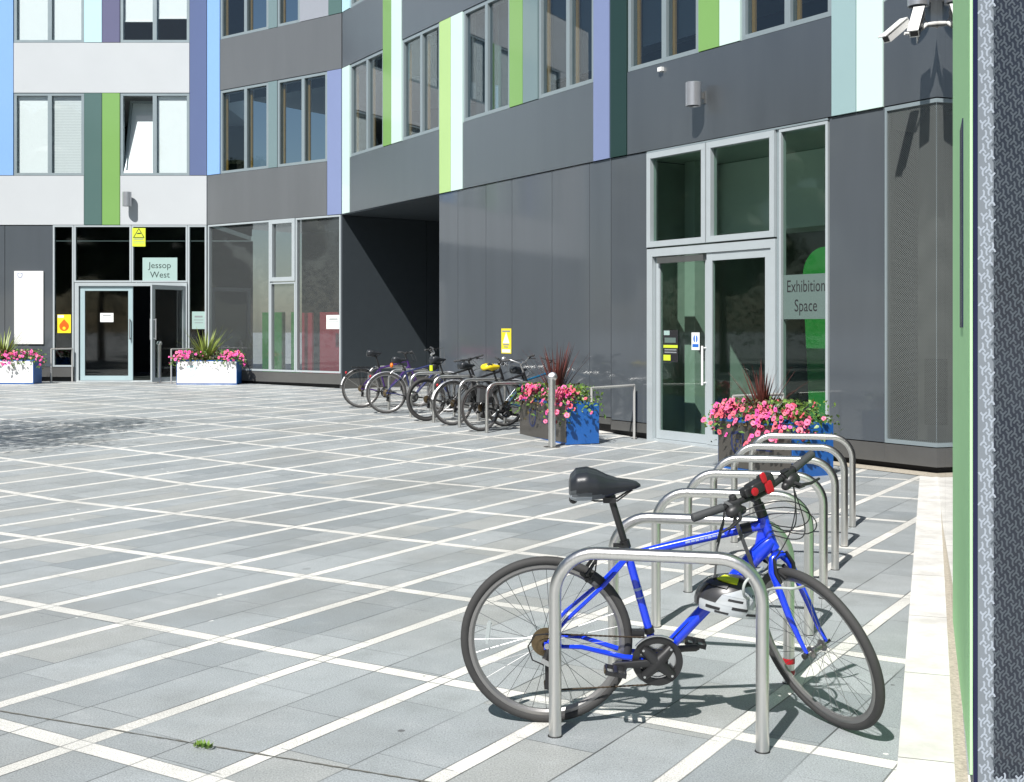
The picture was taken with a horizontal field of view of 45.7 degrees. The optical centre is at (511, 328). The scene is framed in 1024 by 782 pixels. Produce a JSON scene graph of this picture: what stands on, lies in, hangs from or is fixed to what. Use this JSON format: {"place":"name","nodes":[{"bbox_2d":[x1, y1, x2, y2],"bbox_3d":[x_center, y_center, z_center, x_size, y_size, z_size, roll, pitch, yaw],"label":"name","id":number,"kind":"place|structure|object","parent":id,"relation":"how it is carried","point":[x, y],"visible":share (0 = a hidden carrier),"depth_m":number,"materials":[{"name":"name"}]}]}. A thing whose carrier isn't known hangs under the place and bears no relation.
{"place":"outdoors","nodes":[
{"label":"outdoors","id":0,"kind":"place"},
{"bbox_2d":[0,333,972,781],"bbox_3d":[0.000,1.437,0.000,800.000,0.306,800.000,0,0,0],"label":"paving ground","id":1,"kind":"structure","parent":0,"point":[290,573],"depth_m":7.06,"materials":[{"name":"stone"}]},
{"bbox_2d":[0,359,41,383],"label":"planter","id":2,"kind":"object","parent":1,"relation":"on","point":[21,373],"visible":0.9,"depth_m":28.23,"materials":[{"name":"metal"}]},
{"bbox_2d":[0,327,33,359],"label":"spiky plant","id":3,"kind":"object","parent":2,"relation":"on","point":[4,346],"visible":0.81,"depth_m":28.48,"materials":[{"name":"green plant"}]},
{"bbox_2d":[0,349,48,368],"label":"flowering plants","id":4,"kind":"object","parent":2,"relation":"in","point":[14,354],"visible":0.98,"depth_m":28.23,"materials":[{"name":"pink plant"}]},
{"bbox_2d":[49,348,73,382],"bbox_3d":[-10.825,0.884,29.215,0.090,0.840,0.663,0,0,35],"label":"guard rail","id":5,"kind":"object","parent":1,"relation":"on","point":[51,349],"visible":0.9,"depth_m":29.18,"materials":[{"name":"metal"}]},
{"bbox_2d":[156,341,161,382],"bbox_3d":[-8.369,0.786,28.806,0.228,1.000,0.228,0,0,0],"label":"access post","id":6,"kind":"object","parent":1,"relation":"on","point":[159,343],"visible":1,"depth_m":28.76,"materials":[{"name":"metal"}]},
{"bbox_2d":[170,348,193,382],"bbox_3d":[-7.870,0.884,29.000,0.090,0.840,0.944,0,0,21],"label":"guard rail","id":7,"kind":"object","parent":1,"relation":"on","point":[171,349],"visible":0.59,"depth_m":28.59,"materials":[{"name":"metal"}]},
{"bbox_2d":[193,739,212,748],"bbox_3d":[-1.170,1.572,4.608,0.083,0.027,0.081,0,0,0],"label":"weed","id":8,"kind":"object","parent":1,"relation":"on","point":[202,744],"visible":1,"depth_m":4.61,"materials":[{"name":"green plant"}]},
{"bbox_2d":[177,360,241,384],"bbox_3d":[-7.075,1.013,28.403,1.397,0.560,0.514,0,0,0],"label":"planter","id":9,"kind":"object","parent":1,"relation":"on","point":[210,373],"visible":0.94,"depth_m":28.15,"materials":[{"name":"metal"}]},
{"bbox_2d":[182,327,232,359],"bbox_3d":[-7.061,0.355,28.405,1.224,0.896,1.195,0,0,32],"label":"spiky plant","id":10,"kind":"object","parent":9,"relation":"on","point":[205,345],"visible":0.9,"depth_m":28.28,"materials":[{"name":"green plant"}]},
{"bbox_2d":[168,349,246,367],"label":"flowering plants","id":11,"kind":"object","parent":9,"relation":"in","point":[224,353],"visible":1,"depth_m":28.14,"materials":[{"name":"pink plant"}]},
{"bbox_2d":[0,710,429,781],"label":"paving joint","id":12,"kind":"object","parent":1,"relation":"on","point":[223,747],"visible":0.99,"depth_m":4.57,"materials":[{"name":"grey concrete"}]},
{"bbox_2d":[341,350,435,407],"bbox_3d":[-2.195,0.886,21.730,1.678,1.034,0.569,0,0,-1],"label":"bicycle","id":13,"kind":"object","parent":1,"relation":"on","point":[361,387],"visible":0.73,"depth_m":21.59,"materials":[{"name":"metal"}]},
{"bbox_2d":[367,365,410,407],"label":"cycle stand","id":14,"kind":"object","parent":1,"relation":"on","point":[394,366],"visible":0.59,"depth_m":21.81,"materials":[{"name":"metal"}]},
{"bbox_2d":[388,368,431,410],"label":"cycle stand","id":15,"kind":"object","parent":1,"relation":"on","point":[400,369],"visible":0.51,"depth_m":20.86,"materials":[{"name":"metal"}]},
{"bbox_2d":[365,346,467,413],"bbox_3d":[-1.630,0.868,20.613,1.689,1.125,0.567,0,0,-23],"label":"bicycle","id":16,"kind":"object","parent":1,"relation":"on","point":[397,360],"visible":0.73,"depth_m":20.55,"materials":[{"name":"metal"}]},
{"bbox_2d":[409,371,455,416],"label":"cycle stand","id":17,"kind":"object","parent":1,"relation":"on","point":[425,373],"visible":0.69,"depth_m":20.03,"materials":[{"name":"metal"}]},
{"bbox_2d":[406,354,495,420],"bbox_3d":[-0.932,0.945,19.606,1.714,1.046,0.588,0,-3,-30],"label":"bicycle","id":18,"kind":"object","parent":1,"relation":"on","point":[434,361],"visible":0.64,"depth_m":19.40,"materials":[{"name":"metal"}]},
{"bbox_2d":[432,374,479,421],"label":"cycle stand","id":19,"kind":"object","parent":1,"relation":"on","point":[447,376],"visible":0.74,"depth_m":19.23,"materials":[{"name":"metal"}]},
{"bbox_2d":[0,0,936,472],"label":"university building","id":20,"kind":"structure","parent":1,"relation":"on","point":[600,198],"depth_m":20.88,"materials":[{"name":"grey metal"}]},
{"bbox_2d":[14,271,43,343],"bbox_3d":[-11.755,-0.517,29.565,0.706,1.777,0.034,0,0,0],"label":"notice board","id":21,"kind":"object","parent":20,"relation":"attached to","point":[29,303],"visible":1,"depth_m":29.55,"materials":[{"name":"white paint"}]},
{"bbox_2d":[14,93,83,175],"bbox_3d":[-11.274,-4.735,29.642,1.704,2.002,0.115,0,0,0],"label":"window","id":22,"kind":"structure","parent":20,"relation":"in","point":[49,127],"depth_m":29.67,"materials":[{"name":"white glass"}]},
{"bbox_2d":[14,0,84,42],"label":"window","id":23,"kind":"structure","parent":20,"relation":"in","point":[35,21],"depth_m":29.67,"materials":[{"name":"white glass"}]},
{"bbox_2d":[57,315,70,332],"bbox_3d":[-10.915,-0.122,29.611,0.328,0.450,0.008,0,0,0],"label":"flame notice","id":24,"kind":"object","parent":20,"relation":"attached to","point":[63,323],"visible":1,"depth_m":29.61,"materials":[{"name":"yellow paper"}]},
{"bbox_2d":[100,313,112,321],"bbox_3d":[-9.872,-0.274,29.603,0.322,0.219,0.003,0,0,0],"label":"paper notice","id":25,"kind":"object","parent":20,"relation":"attached to","point":[106,317],"visible":1,"depth_m":29.60,"materials":[{"name":"white paper"}]},
{"bbox_2d":[80,286,132,379],"bbox_3d":[-9.875,0.110,29.577,1.278,2.289,0.125,0,0,0],"label":"door","id":26,"kind":"structure","parent":20,"relation":"in","point":[83,289],"depth_m":29.59,"materials":[{"name":"silver metal"}]},
{"bbox_2d":[122,191,131,206],"bbox_3d":[-9.309,-3.136,29.422,0.209,0.345,0.296,0,0,0],"label":"wall lamp","id":27,"kind":"object","parent":20,"relation":"attached to","point":[126,199],"visible":1,"depth_m":29.30,"materials":[{"name":"silver metal"}]},
{"bbox_2d":[132,228,144,246],"bbox_3d":[-9.081,-2.228,29.566,0.322,0.452,0.008,0,0,0],"label":"warning sign","id":28,"kind":"object","parent":20,"relation":"attached to","point":[138,237],"visible":1,"depth_m":29.57,"materials":[{"name":"yellow plastic"}]},
{"bbox_2d":[120,93,189,175],"bbox_3d":[-8.695,-4.735,29.883,1.679,2.002,0.595,0,0,0],"label":"window","id":29,"kind":"structure","parent":20,"relation":"in","point":[159,134],"depth_m":29.67,"materials":[{"name":"white glass"}]},
{"bbox_2d":[120,0,189,42],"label":"window","id":30,"kind":"structure","parent":20,"relation":"in","point":[130,10],"depth_m":29.67,"materials":[{"name":"glass"}]},
{"bbox_2d":[143,258,176,279],"bbox_3d":[-8.582,-1.442,29.615,0.846,0.584,0.005,0,0,0],"label":"building sign","id":31,"kind":"object","parent":20,"relation":"attached to","point":[159,268],"visible":1,"depth_m":29.61,"materials":[{"name":"white plastic"}]},
{"bbox_2d":[150,285,185,381],"bbox_3d":[-8.195,0.110,29.048,0.202,2.289,1.131,0,0,31],"label":"door","id":32,"kind":"structure","parent":20,"relation":"in","point":[153,322],"depth_m":28.64,"materials":[{"name":"silver metal"}]},
{"bbox_2d":[192,312,204,328],"bbox_3d":[-7.639,-0.207,29.615,0.322,0.426,0.003,0,0,0],"label":"paper notice","id":33,"kind":"object","parent":20,"relation":"attached to","point":[198,320],"visible":1,"depth_m":29.61,"materials":[{"name":"white paper"}]},
{"bbox_2d":[221,82,267,173],"bbox_3d":[-6.275,-4.735,28.864,1.702,2.002,0.230,0,0,37],"label":"window","id":34,"kind":"structure","parent":20,"relation":"in","point":[247,95],"depth_m":28.79,"materials":[{"name":"grey metal"}]},
{"bbox_2d":[221,0,267,39],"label":"window","id":35,"kind":"structure","parent":20,"relation":"in","point":[248,4],"depth_m":28.80,"materials":[{"name":"grey metal"}]},
{"bbox_2d":[262,312,284,371],"bbox_3d":[-5.652,0.440,28.918,0.753,1.659,0.300,0,0,37],"label":"display board","id":36,"kind":"object","parent":20,"relation":"on","point":[279,340],"visible":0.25,"depth_m":28.80,"materials":[{"name":"green"}]},
{"bbox_2d":[269,218,295,281],"bbox_3d":[-5.257,-1.808,27.977,0.852,1.427,0.120,0,0,37],"label":"opening window","id":37,"kind":"structure","parent":20,"relation":"in","point":[272,223],"depth_m":28.10,"materials":[{"name":"grey metal"}]},
{"bbox_2d":[278,0,299,26],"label":"window","id":38,"kind":"structure","parent":20,"relation":"in","point":[280,2],"depth_m":28.05,"materials":[{"name":"grey metal"}]},
{"bbox_2d":[291,312,293,369],"bbox_3d":[-5.043,0.440,28.392,0.237,1.659,0.300,0,0,37],"label":"display board","id":39,"kind":"object","parent":20,"relation":"on","point":[292,340],"visible":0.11,"depth_m":28.40,"materials":[{"name":"green"}]},
{"bbox_2d":[278,72,326,166],"bbox_3d":[-4.695,-4.735,27.663,1.627,2.002,0.230,0,0,37],"label":"window","id":40,"kind":"structure","parent":20,"relation":"in","point":[305,85],"depth_m":27.60,"materials":[{"name":"grey metal"}]},
{"bbox_2d":[302,313,313,372],"bbox_3d":[-4.700,0.450,28.069,0.332,1.639,0.300,0,0,37],"label":"display board","id":41,"kind":"object","parent":20,"relation":"on","point":[307,341],"visible":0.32,"depth_m":28.02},
{"bbox_2d":[320,312,338,373],"bbox_3d":[-4.167,0.445,27.852,0.582,1.649,0.300,0,0,37],"label":"display board","id":42,"kind":"object","parent":20,"relation":"on","point":[327,349],"visible":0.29,"depth_m":27.86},
{"bbox_2d":[326,315,338,328],"bbox_3d":[-3.967,-0.150,27.002,0.448,0.311,0.003,0,0,37],"label":"paper notice","id":43,"kind":"object","parent":20,"relation":"attached to","point":[332,321],"visible":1,"depth_m":27.02,"materials":[{"name":"white paper"}]},
{"bbox_2d":[335,314,338,373],"bbox_3d":[-3.899,0.465,27.461,0.159,1.609,0.300,0,0,37],"label":"display board","id":44,"kind":"object","parent":20,"relation":"on","point":[336,349],"visible":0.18,"depth_m":27.44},
{"bbox_2d":[351,0,363,6],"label":"window","id":45,"kind":"structure","parent":20,"relation":"in","point":[353,2],"depth_m":26.32,"materials":[{"name":"grey metal"}]},
{"bbox_2d":[350,50,382,156],"bbox_3d":[-2.974,-4.735,25.730,0.230,2.002,1.716,0,0,-31],"label":"window","id":46,"kind":"structure","parent":20,"relation":"in","point":[370,64],"depth_m":25.65,"materials":[{"name":"grey metal"}]},
{"bbox_2d":[403,23,438,140],"bbox_3d":[-1.663,-4.735,23.515,0.230,2.002,1.626,0,0,-31],"label":"window","id":47,"kind":"structure","parent":20,"relation":"in","point":[425,40],"depth_m":23.45,"materials":[{"name":"grey metal"}]},
{"bbox_2d":[464,0,508,121],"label":"window","id":48,"kind":"structure","parent":20,"relation":"in","point":[485,21],"depth_m":21.29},
{"bbox_2d":[501,328,510,353],"bbox_3d":[-0.098,0.208,20.652,0.006,0.425,0.328,0,0,-31],"label":"warning plate","id":49,"kind":"object","parent":20,"relation":"attached to","point":[506,341],"visible":1,"depth_m":20.64,"materials":[{"name":"yellow plastic"}]},
{"bbox_2d":[539,0,592,98],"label":"window","id":50,"kind":"structure","parent":20,"relation":"in","point":[565,13],"depth_m":19.45,"materials":[{"name":"grey metal"}]},
{"bbox_2d":[657,67,663,71],"bbox_3d":[2.076,-3.627,17.009,0.061,0.068,0.085,0,0,-34],"label":"sensor","id":51,"kind":"object","parent":20,"relation":"attached to","point":[660,69],"visible":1,"depth_m":16.99,"materials":[{"name":"white paint"}]},
{"bbox_2d":[628,0,699,71],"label":"window","id":52,"kind":"structure","parent":20,"relation":"in","point":[659,16],"depth_m":17.24,"materials":[{"name":"grey metal"}]},
{"bbox_2d":[656,254,706,443],"bbox_3d":[2.336,0.270,16.778,0.127,2.560,1.081,0,0,-34],"label":"door","id":53,"kind":"structure","parent":20,"relation":"in","point":[663,434],"depth_m":17.18,"materials":[{"name":"grey metal"}]},
{"bbox_2d":[663,330,677,361],"bbox_3d":[2.219,0.241,17.001,0.004,0.446,0.312,0,0,-34],"label":"notice","id":54,"kind":"object","parent":53,"relation":"attached to","point":[670,345],"depth_m":17.00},
{"bbox_2d":[685,81,705,107],"bbox_3d":[2.461,-3.128,16.217,0.296,0.315,0.209,0,0,-13],"label":"wall lamp","id":55,"kind":"object","parent":20,"relation":"attached to","point":[695,96],"visible":1,"depth_m":16.12,"materials":[{"name":"silver metal"}]},
{"bbox_2d":[692,332,699,349],"bbox_3d":[2.504,0.170,16.574,0.004,0.238,0.161,0,0,-34],"label":"fire door sign","id":56,"kind":"object","parent":20,"relation":"attached to","point":[695,340],"visible":1,"depth_m":16.57,"materials":[{"name":"white plastic"}]},
{"bbox_2d":[707,248,769,445],"bbox_3d":[2.960,0.268,15.823,0.050,2.565,1.182,0,0,-34],"label":"door","id":57,"kind":"structure","parent":20,"relation":"in","point":[756,253],"depth_m":16.22,"materials":[{"name":"grey metal"}]},
{"bbox_2d":[742,0,830,40],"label":"window","id":58,"kind":"structure","parent":20,"relation":"in","point":[792,8],"depth_m":15.19,"materials":[{"name":"grey metal"}]},
{"bbox_2d":[784,273,824,318],"bbox_3d":[3.596,-0.394,14.872,0.005,0.550,0.732,0,0,-34],"label":"exhibition sign","id":59,"kind":"object","parent":20,"relation":"attached to","point":[804,296],"visible":1,"depth_m":14.89,"materials":[{"name":"white plastic"}]},
{"bbox_2d":[803,247,824,422],"bbox_3d":[4.005,0.260,15.555,0.030,2.620,0.720,0,0,-34],"label":"exhibition banner","id":60,"kind":"object","parent":20,"relation":"on","point":[815,328],"visible":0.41,"depth_m":15.65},
{"bbox_2d":[907,0,930,8],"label":"wall lamp","id":61,"kind":"object","parent":20,"relation":"attached to","point":[911,4],"visible":0.86,"depth_m":13.19,"materials":[{"name":"silver metal"}]},
{"bbox_2d":[431,356,531,425],"bbox_3d":[-0.420,0.963,18.854,1.683,1.052,0.548,0,0,-40],"label":"bicycle","id":62,"kind":"object","parent":1,"relation":"on","point":[465,386],"visible":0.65,"depth_m":18.72,"materials":[{"name":"metal"}]},
{"bbox_2d":[458,377,506,426],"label":"cycle stand","id":63,"kind":"object","parent":1,"relation":"on","point":[474,379],"visible":0.81,"depth_m":18.51,"materials":[{"name":"metal"}]},
{"bbox_2d":[460,354,542,430],"bbox_3d":[-0.054,0.957,18.280,1.724,1.118,0.608,0,-3,-36],"label":"bicycle","id":64,"kind":"object","parent":1,"relation":"on","point":[475,394],"visible":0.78,"depth_m":18.03,"materials":[{"name":"metal"}]},
{"bbox_2d":[485,381,533,432],"bbox_3d":[-0.022,1.159,17.963,0.851,0.765,0.058,0,0,-29],"label":"cycle stand","id":65,"kind":"object","parent":1,"relation":"on","point":[487,399],"visible":0.56,"depth_m":17.76,"materials":[{"name":"metal"}]},
{"bbox_2d":[489,357,555,425],"bbox_3d":[0.346,0.982,18.951,1.749,1.049,0.621,0,3,-32],"label":"bicycle","id":66,"kind":"object","parent":1,"relation":"on","point":[515,370],"visible":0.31,"depth_m":18.74,"materials":[{"name":"metal"}]},
{"bbox_2d":[543,372,560,447],"bbox_3d":[0.534,1.079,16.227,0.229,1.000,0.229,0,0,0],"label":"access post","id":67,"kind":"object","parent":1,"relation":"on","point":[552,377],"visible":1,"depth_m":16.19,"materials":[{"name":"metal"}]},
{"bbox_2d":[520,398,598,444],"bbox_3d":[0.649,1.296,17.211,0.514,0.550,1.435,0,0,-26],"label":"planter","id":68,"kind":"object","parent":1,"relation":"on","point":[586,431],"visible":0.86,"depth_m":16.64,"materials":[{"name":"plastic"}]},
{"bbox_2d":[521,342,589,388],"bbox_3d":[0.576,0.618,17.262,0.970,0.946,0.893,0,0,-26],"label":"spiky plant","id":69,"kind":"object","parent":68,"relation":"on","point":[559,370],"visible":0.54,"depth_m":17.19,"materials":[{"name":"red plant"}]},
{"bbox_2d":[509,381,605,425],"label":"flowering plants","id":70,"kind":"object","parent":68,"relation":"in","point":[564,393],"visible":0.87,"depth_m":16.78,"materials":[{"name":"pink plant"}]},
{"bbox_2d":[590,384,636,443],"bbox_3d":[1.423,1.197,17.055,0.090,0.809,1.104,0,0,41],"label":"guard rail","id":71,"kind":"object","parent":1,"relation":"on","point":[634,401],"visible":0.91,"depth_m":17.41,"materials":[{"name":"metal"}]},
{"bbox_2d":[548,547,769,753],"bbox_3d":[0.555,1.228,4.657,0.851,0.765,0.058,0,0,13],"label":"cycle stand","id":72,"kind":"object","parent":1,"relation":"on","point":[571,561],"visible":0.94,"depth_m":4.63,"materials":[{"name":"metal"}]},
{"bbox_2d":[461,450,884,730],"bbox_3d":[0.599,1.053,4.790,1.617,1.093,0.607,0,7,2],"label":"bicycle","id":73,"kind":"object","parent":1,"relation":"on","point":[652,653],"visible":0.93,"depth_m":4.81,"materials":[{"name":"metal"}]},
{"bbox_2d":[694,501,755,618],"bbox_3d":[0.856,0.892,4.737,0.287,0.462,0.198,0,0,0],"label":"cycle helmet","id":74,"kind":"object","parent":73,"relation":"hanging from","point":[719,594],"visible":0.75,"depth_m":4.67,"materials":[{"name":"white plastic"}]},
{"bbox_2d":[742,556,804,599],"bbox_3d":[1.038,0.968,4.725,0.244,0.141,0.433,0,0,16],"label":"cable lock","id":75,"kind":"object","parent":73,"relation":"attached to","point":[760,571],"visible":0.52,"depth_m":4.66,"materials":[{"name":"black plastic"}]},
{"bbox_2d":[608,512,794,684],"bbox_3d":[0.856,1.228,5.542,0.851,0.765,0.058,0,0,13],"label":"cycle stand","id":76,"kind":"object","parent":1,"relation":"on","point":[630,522],"visible":0.45,"depth_m":5.53,"materials":[{"name":"metal"}]},
{"bbox_2d":[651,488,814,635],"bbox_3d":[1.156,1.228,6.402,0.851,0.765,0.058,0,0,13],"label":"cycle stand","id":77,"kind":"object","parent":1,"relation":"on","point":[664,501],"visible":0.69,"depth_m":6.41,"materials":[{"name":"metal"}]},
{"bbox_2d":[683,469,827,598],"bbox_3d":[1.451,1.228,7.257,0.851,0.765,0.058,0,0,13],"label":"cycle stand","id":78,"kind":"object","parent":1,"relation":"on","point":[699,478],"visible":0.79,"depth_m":7.23,"materials":[{"name":"metal"}]},
{"bbox_2d":[732,393,783,417],"bbox_3d":[2.998,1.200,14.781,0.932,0.820,0.090,0,0,-34],"label":"guard rail","id":79,"kind":"object","parent":1,"relation":"on","point":[750,395],"visible":0.25,"depth_m":14.69,"materials":[{"name":"metal"}]},
{"bbox_2d":[709,455,839,570],"bbox_3d":[1.746,1.228,8.107,0.851,0.765,0.058,0,0,13],"label":"cycle stand","id":80,"kind":"object","parent":1,"relation":"on","point":[821,463],"visible":0.73,"depth_m":8.03,"materials":[{"name":"metal"}]},
{"bbox_2d":[718,417,832,476],"bbox_3d":[2.926,1.310,13.586,0.614,0.560,1.201,0,0,-31],"label":"planter","id":81,"kind":"object","parent":1,"relation":"on","point":[730,445],"visible":0.59,"depth_m":13.26,"materials":[{"name":"plastic"}]},
{"bbox_2d":[732,366,807,420],"bbox_3d":[2.826,0.719,13.668,0.893,0.762,0.648,0,0,26],"label":"spiky plant","id":82,"kind":"object","parent":81,"relation":"on","point":[762,395],"visible":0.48,"depth_m":13.68,"materials":[{"name":"red plant"}]},
{"bbox_2d":[701,396,843,445],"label":"flowering plants","id":83,"kind":"object","parent":81,"relation":"in","point":[790,411],"visible":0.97,"depth_m":13.25,"materials":[{"name":"pink plant"}]},
{"bbox_2d":[730,443,848,546],"bbox_3d":[2.043,1.228,8.967,0.851,0.765,0.058,0,0,13],"label":"cycle stand","id":84,"kind":"object","parent":1,"relation":"on","point":[837,454],"visible":0.91,"depth_m":8.89,"materials":[{"name":"metal"}]},
{"bbox_2d":[749,433,855,526],"bbox_3d":[2.347,1.228,9.841,0.851,0.765,0.058,0,0,13],"label":"cycle stand","id":85,"kind":"object","parent":1,"relation":"on","point":[846,443],"visible":0.7,"depth_m":9.76,"materials":[{"name":"metal"}]},
{"bbox_2d":[833,461,936,476],"bbox_3d":[4.144,1.584,13.833,0.350,0.001,1.799,0,0,-34],"label":"gravel margin","id":86,"kind":"object","parent":1,"relation":"on","point":[904,471],"visible":0.6,"depth_m":13.67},
{"bbox_2d":[896,475,954,781],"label":"granite edging","id":87,"kind":"object","parent":1,"relation":"on","point":[926,750],"visible":0.89,"depth_m":5.71,"materials":[{"name":"beige stone"}]},
{"bbox_2d":[941,513,967,781],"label":"gravel gap","id":88,"kind":"object","parent":1,"relation":"on","point":[961,772],"visible":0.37,"depth_m":5.26,"materials":[{"name":"beige gravel"}]},
{"bbox_2d":[937,0,1023,781],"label":"glazed wing","id":89,"kind":"structure","parent":1,"relation":"on","point":[980,260],"depth_m":4.14,"materials":[{"name":"glass"}]},
{"bbox_2d":[878,6,936,43],"bbox_3d":[4.326,-3.204,12.824,0.996,0.425,0.328,0,0,-33],"label":"security camera","id":90,"kind":"object","parent":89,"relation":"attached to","point":[915,25],"visible":0.91,"depth_m":12.73,"materials":[{"name":"white paint"}]}
]}

